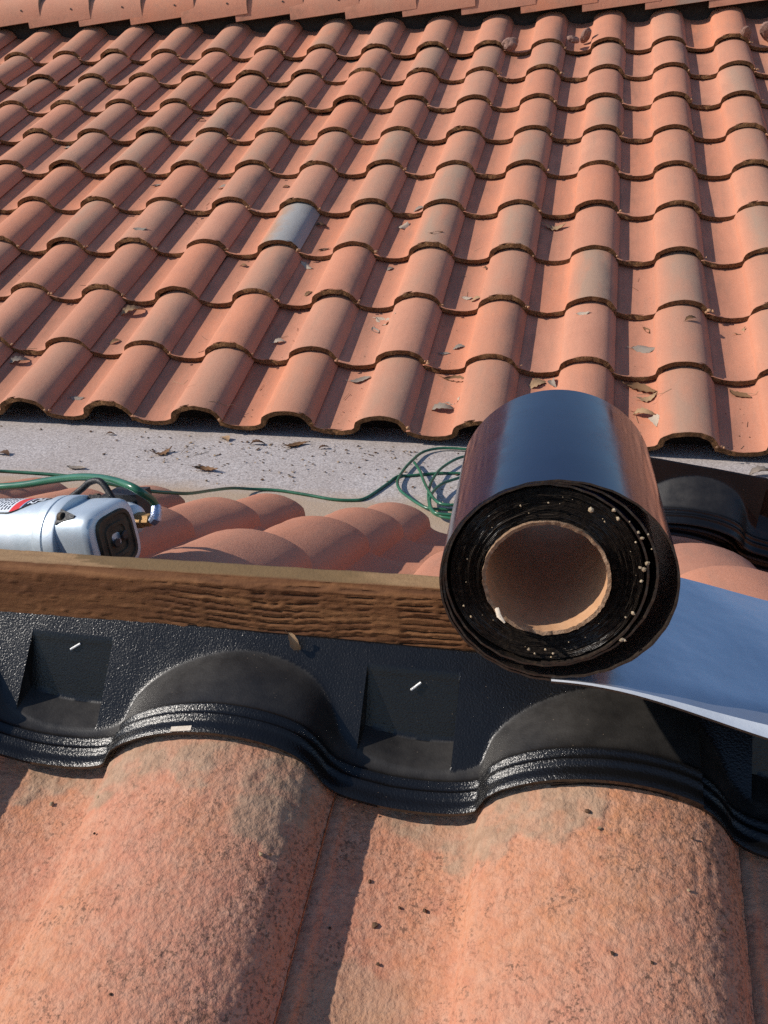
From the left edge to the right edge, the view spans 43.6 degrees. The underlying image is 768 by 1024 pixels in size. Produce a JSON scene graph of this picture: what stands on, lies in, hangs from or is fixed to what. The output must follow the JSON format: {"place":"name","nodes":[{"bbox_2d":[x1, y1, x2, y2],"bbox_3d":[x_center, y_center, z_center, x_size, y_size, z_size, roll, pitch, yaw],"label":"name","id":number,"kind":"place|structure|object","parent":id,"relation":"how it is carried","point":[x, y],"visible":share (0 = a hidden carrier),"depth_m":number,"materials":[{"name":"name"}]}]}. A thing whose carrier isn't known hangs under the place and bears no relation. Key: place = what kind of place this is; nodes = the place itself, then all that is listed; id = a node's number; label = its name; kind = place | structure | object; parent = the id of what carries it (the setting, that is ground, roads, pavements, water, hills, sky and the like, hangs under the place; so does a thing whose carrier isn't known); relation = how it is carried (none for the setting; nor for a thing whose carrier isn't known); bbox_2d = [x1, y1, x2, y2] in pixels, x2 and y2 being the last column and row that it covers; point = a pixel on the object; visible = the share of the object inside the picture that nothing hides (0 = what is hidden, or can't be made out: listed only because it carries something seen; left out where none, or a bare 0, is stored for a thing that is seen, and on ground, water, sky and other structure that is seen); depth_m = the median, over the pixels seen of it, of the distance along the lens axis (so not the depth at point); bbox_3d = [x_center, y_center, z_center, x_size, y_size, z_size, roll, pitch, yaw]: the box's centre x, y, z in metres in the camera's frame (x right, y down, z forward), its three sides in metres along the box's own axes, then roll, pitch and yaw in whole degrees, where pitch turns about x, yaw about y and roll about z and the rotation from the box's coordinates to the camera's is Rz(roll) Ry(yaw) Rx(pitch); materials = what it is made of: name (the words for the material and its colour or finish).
{"place":"outdoors","nodes":[
{"label":"outdoors","id":0,"kind":"place"},
{"bbox_2d":[0,0,767,456],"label":"tiled roof","id":1,"kind":"structure","parent":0,"point":[624,142],"depth_m":3.87,"materials":[{"name":"ceramic"}]},
{"bbox_2d":[10,356,29,363],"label":"dry leaf","id":2,"kind":"object","parent":1,"relation":"on","point":[17,358],"visible":1,"depth_m":3.40,"materials":[{"name":"grey plant"}]},
{"bbox_2d":[69,396,83,399],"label":"dry leaf","id":3,"kind":"object","parent":1,"relation":"on","point":[76,398],"visible":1,"depth_m":3.21,"materials":[{"name":"grey plant"}]},
{"bbox_2d":[107,338,120,343],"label":"dry leaf","id":4,"kind":"object","parent":1,"relation":"on","point":[114,340],"visible":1,"depth_m":3.42,"materials":[{"name":"brown plant"}]},
{"bbox_2d":[121,305,145,315],"bbox_3d":[-0.938,-0.745,3.558,0.121,0.035,0.045,-24,48,-25],"label":"dry leaf","id":5,"kind":"object","parent":1,"relation":"on","point":[128,308],"visible":1,"depth_m":3.56,"materials":[{"name":"beige plant"}]},
{"bbox_2d":[269,338,285,342],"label":"dry leaf","id":6,"kind":"object","parent":1,"relation":"on","point":[278,339],"visible":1,"depth_m":3.34,"materials":[{"name":"white plant"}]},
{"bbox_2d":[301,261,310,268],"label":"dry leaf","id":7,"kind":"object","parent":1,"relation":"on","point":[305,265],"visible":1,"depth_m":3.70,"materials":[{"name":"grey plant"}]},
{"bbox_2d":[351,376,370,382],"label":"dry leaf","id":8,"kind":"object","parent":1,"relation":"on","point":[360,379],"visible":1,"depth_m":3.17,"materials":[{"name":"grey plant"}]},
{"bbox_2d":[373,317,389,324],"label":"dry leaf","id":9,"kind":"object","parent":1,"relation":"on","point":[379,318],"visible":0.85,"depth_m":3.40,"materials":[{"name":"beige plant"}]},
{"bbox_2d":[399,221,408,228],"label":"dry leaf","id":10,"kind":"object","parent":1,"relation":"on","point":[405,225],"visible":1,"depth_m":3.85,"materials":[{"name":"white plant"}]},
{"bbox_2d":[431,402,453,410],"bbox_3d":[0.175,-0.322,2.989,0.100,0.029,0.037,-5,40,9],"label":"dry leaf","id":11,"kind":"object","parent":1,"relation":"on","point":[439,405],"visible":1,"depth_m":2.99,"materials":[{"name":"grey plant"}]},
{"bbox_2d":[441,375,463,381],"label":"dry leaf","id":12,"kind":"object","parent":1,"relation":"on","point":[453,376],"visible":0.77,"depth_m":3.12,"materials":[{"name":"brown plant"}]},
{"bbox_2d":[529,378,545,388],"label":"dry leaf","id":13,"kind":"object","parent":1,"relation":"on","point":[535,382],"visible":1,"depth_m":3.06,"materials":[{"name":"beige plant"}]},
{"bbox_2d":[547,378,556,386],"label":"dry leaf","id":14,"kind":"object","parent":1,"relation":"on","point":[551,382],"visible":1,"depth_m":3.04,"materials":[{"name":"grey plant"}]},
{"bbox_2d":[541,222,565,229],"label":"dry leaf","id":15,"kind":"object","parent":1,"relation":"on","point":[555,227],"visible":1,"depth_m":3.74,"materials":[{"name":"beige plant"}]},
{"bbox_2d":[576,311,588,314],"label":"dry leaf","id":16,"kind":"object","parent":1,"relation":"on","point":[581,313],"visible":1,"depth_m":3.21,"materials":[{"name":"beige plant"}]},
{"bbox_2d":[617,379,655,392],"bbox_3d":[0.795,-0.393,3.005,0.137,0.022,0.039,18,48,31],"label":"dry leaf","id":17,"kind":"object","parent":1,"relation":"on","point":[641,387],"visible":1,"depth_m":3.01,"materials":[{"name":"brown plant"}]},
{"bbox_2d":[626,345,654,352],"bbox_3d":[0.840,-0.533,3.127,0.100,0.014,0.048,1,41,21],"label":"dry leaf","id":18,"kind":"object","parent":1,"relation":"on","point":[641,349],"visible":0.98,"depth_m":3.12,"materials":[{"name":"grey plant"}]},
{"bbox_2d":[633,407,655,414],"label":"dry leaf","id":19,"kind":"object","parent":1,"relation":"on","point":[642,410],"visible":0.98,"depth_m":2.89,"materials":[{"name":"beige plant"}]},
{"bbox_2d":[637,391,657,401],"bbox_3d":[0.806,-0.351,2.957,0.080,0.017,0.031,-13,37,13],"label":"dry leaf","id":20,"kind":"object","parent":1,"relation":"on","point":[649,398],"visible":0.98,"depth_m":2.96,"materials":[{"name":"beige plant"}]},
{"bbox_2d":[648,414,659,426],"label":"dry leaf","id":21,"kind":"object","parent":1,"relation":"on","point":[654,419],"visible":1,"depth_m":2.85,"materials":[{"name":"grey plant"}]},
{"bbox_2d":[685,315,695,320],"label":"dry leaf","id":22,"kind":"object","parent":1,"relation":"on","point":[689,317],"visible":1,"depth_m":3.12,"materials":[{"name":"brown plant"}]},
{"bbox_2d":[727,387,750,397],"bbox_3d":[1.087,-0.363,2.948,0.032,0.009,0.089,-33,45,-25],"label":"dry leaf","id":23,"kind":"object","parent":1,"relation":"on","point":[738,394],"visible":1,"depth_m":2.95,"materials":[{"name":"brown plant"}]},
{"bbox_2d":[0,408,767,533],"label":"valley floor","id":24,"kind":"structure","parent":0,"point":[54,445],"depth_m":2.84,"materials":[{"name":"grey concrete"}]},
{"bbox_2d":[0,450,8,454],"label":"dry leaf","id":25,"kind":"object","parent":24,"relation":"on","point":[6,452],"visible":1,"depth_m":2.89,"materials":[{"name":"plant"}]},
{"bbox_2d":[67,465,85,468],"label":"dry leaf","id":26,"kind":"object","parent":24,"relation":"on","point":[74,467],"visible":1,"depth_m":2.78,"materials":[{"name":"beige plant"}]},
{"bbox_2d":[145,446,171,454],"bbox_3d":[-0.671,-0.180,2.873,0.083,0.017,0.032,-13,26,-26],"label":"dry leaf","id":27,"kind":"object","parent":24,"relation":"on","point":[165,451],"visible":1,"depth_m":2.88,"materials":[{"name":"brown plant"}]},
{"bbox_2d":[190,465,217,470],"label":"dry leaf","id":28,"kind":"object","parent":24,"relation":"on","point":[207,468],"visible":1,"depth_m":2.75,"materials":[{"name":"brown plant"}]},
{"bbox_2d":[220,435,229,440],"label":"dry leaf","id":29,"kind":"object","parent":24,"relation":"on","point":[226,438],"visible":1,"depth_m":2.99,"materials":[{"name":"beige plant"}]},
{"bbox_2d":[0,447,465,525],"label":"air hose","id":30,"kind":"object","parent":24,"relation":"on","point":[155,518],"visible":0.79,"depth_m":2.36,"materials":[{"name":"rubber"}]},
{"bbox_2d":[249,439,264,444],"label":"dry leaf","id":31,"kind":"object","parent":24,"relation":"on","point":[256,440],"visible":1,"depth_m":2.95,"materials":[{"name":"brown plant"}]},
{"bbox_2d":[280,441,307,446],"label":"dry leaf","id":32,"kind":"object","parent":24,"relation":"on","point":[295,444],"visible":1,"depth_m":2.94,"materials":[{"name":"brown plant"}]},
{"bbox_2d":[0,125,758,489],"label":"leaf litter","id":33,"kind":"object","parent":24,"relation":"on","point":[282,443],"visible":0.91,"depth_m":2.89,"materials":[{"name":"plant"}]},
{"bbox_2d":[749,465,767,474],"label":"dry leaf","id":34,"kind":"object","parent":24,"relation":"on","point":[757,468],"visible":0.87,"depth_m":2.66,"materials":[{"name":"beige plant"}]},
{"bbox_2d":[0,478,767,1023],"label":"tiled roof","id":35,"kind":"structure","parent":0,"point":[166,894],"depth_m":0.66,"materials":[{"name":"ceramic"}]},
{"bbox_2d":[0,478,151,557],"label":"nail gun","id":36,"kind":"object","parent":35,"relation":"on","point":[114,522],"visible":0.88,"depth_m":0.93,"materials":[{"name":"metal"}]},
{"bbox_2d":[0,549,476,651],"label":"ridge board","id":37,"kind":"object","parent":35,"relation":"on","point":[405,609],"visible":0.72,"depth_m":0.80,"materials":[{"name":"brown wood"}]},
{"bbox_2d":[0,611,703,815],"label":"ridge closure","id":38,"kind":"object","parent":35,"relation":"on","point":[459,733],"visible":0.94,"depth_m":0.77,"materials":[{"name":"black plastic"}]},
{"bbox_2d":[70,643,80,649],"bbox_3d":[-0.268,0.117,0.833,0.010,0.007,0.002,-4,23,-7],"label":"nail","id":39,"kind":"object","parent":38,"relation":"on","point":[75,646],"visible":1,"depth_m":0.83,"materials":[{"name":"metal"}]},
{"bbox_2d":[170,725,191,731],"bbox_3d":[-0.157,0.168,0.744,0.017,0.001,0.005,-8,40,11],"label":"paper scrap","id":40,"kind":"object","parent":38,"relation":"attached to","point":[179,728],"visible":1,"depth_m":0.74,"materials":[{"name":"white paper"}]},
{"bbox_2d":[285,629,300,649],"bbox_3d":[-0.075,0.106,0.790,0.009,0.025,0.007,-40,22,-9],"label":"dry leaf","id":41,"kind":"object","parent":38,"relation":"on","point":[293,641],"visible":1,"depth_m":0.79,"materials":[{"name":"beige plant"}]},
{"bbox_2d":[410,681,421,690],"bbox_3d":[0.026,0.141,0.776,0.011,0.002,0.002,-36,26,2],"label":"nail","id":42,"kind":"object","parent":38,"relation":"on","point":[415,686],"visible":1,"depth_m":0.78,"materials":[{"name":"metal"}]},
{"bbox_2d":[439,390,767,739],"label":"membrane roll","id":43,"kind":"object","parent":38,"relation":"on","point":[559,563],"visible":1,"depth_m":0.65,"materials":[{"name":"plastic"}]},
{"bbox_2d":[49,796,725,995],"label":"earth crumbs","id":44,"kind":"object","parent":35,"relation":"on","point":[374,924],"visible":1,"depth_m":0.68,"materials":[{"name":"soil"}]},
{"bbox_2d":[551,717,767,858],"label":"ridge closure","id":45,"kind":"object","parent":35,"relation":"on","point":[734,765],"visible":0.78,"depth_m":0.71,"materials":[{"name":"black plastic"}]},
{"bbox_2d":[650,457,767,557],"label":"ridge closure","id":46,"kind":"object","parent":35,"relation":"on","point":[734,505],"visible":0.45,"depth_m":1.59,"materials":[{"name":"black plastic"}]},
{"bbox_2d":[668,523,767,563],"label":"ridge closure","id":47,"kind":"object","parent":35,"relation":"on","point":[737,546],"visible":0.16,"depth_m":1.59,"materials":[{"name":"black plastic"}]},
{"bbox_2d":[669,528,767,571],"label":"ridge closure","id":48,"kind":"object","parent":35,"relation":"on","point":[707,539],"visible":0.06,"depth_m":1.61,"materials":[{"name":"black plastic"}]}
]}

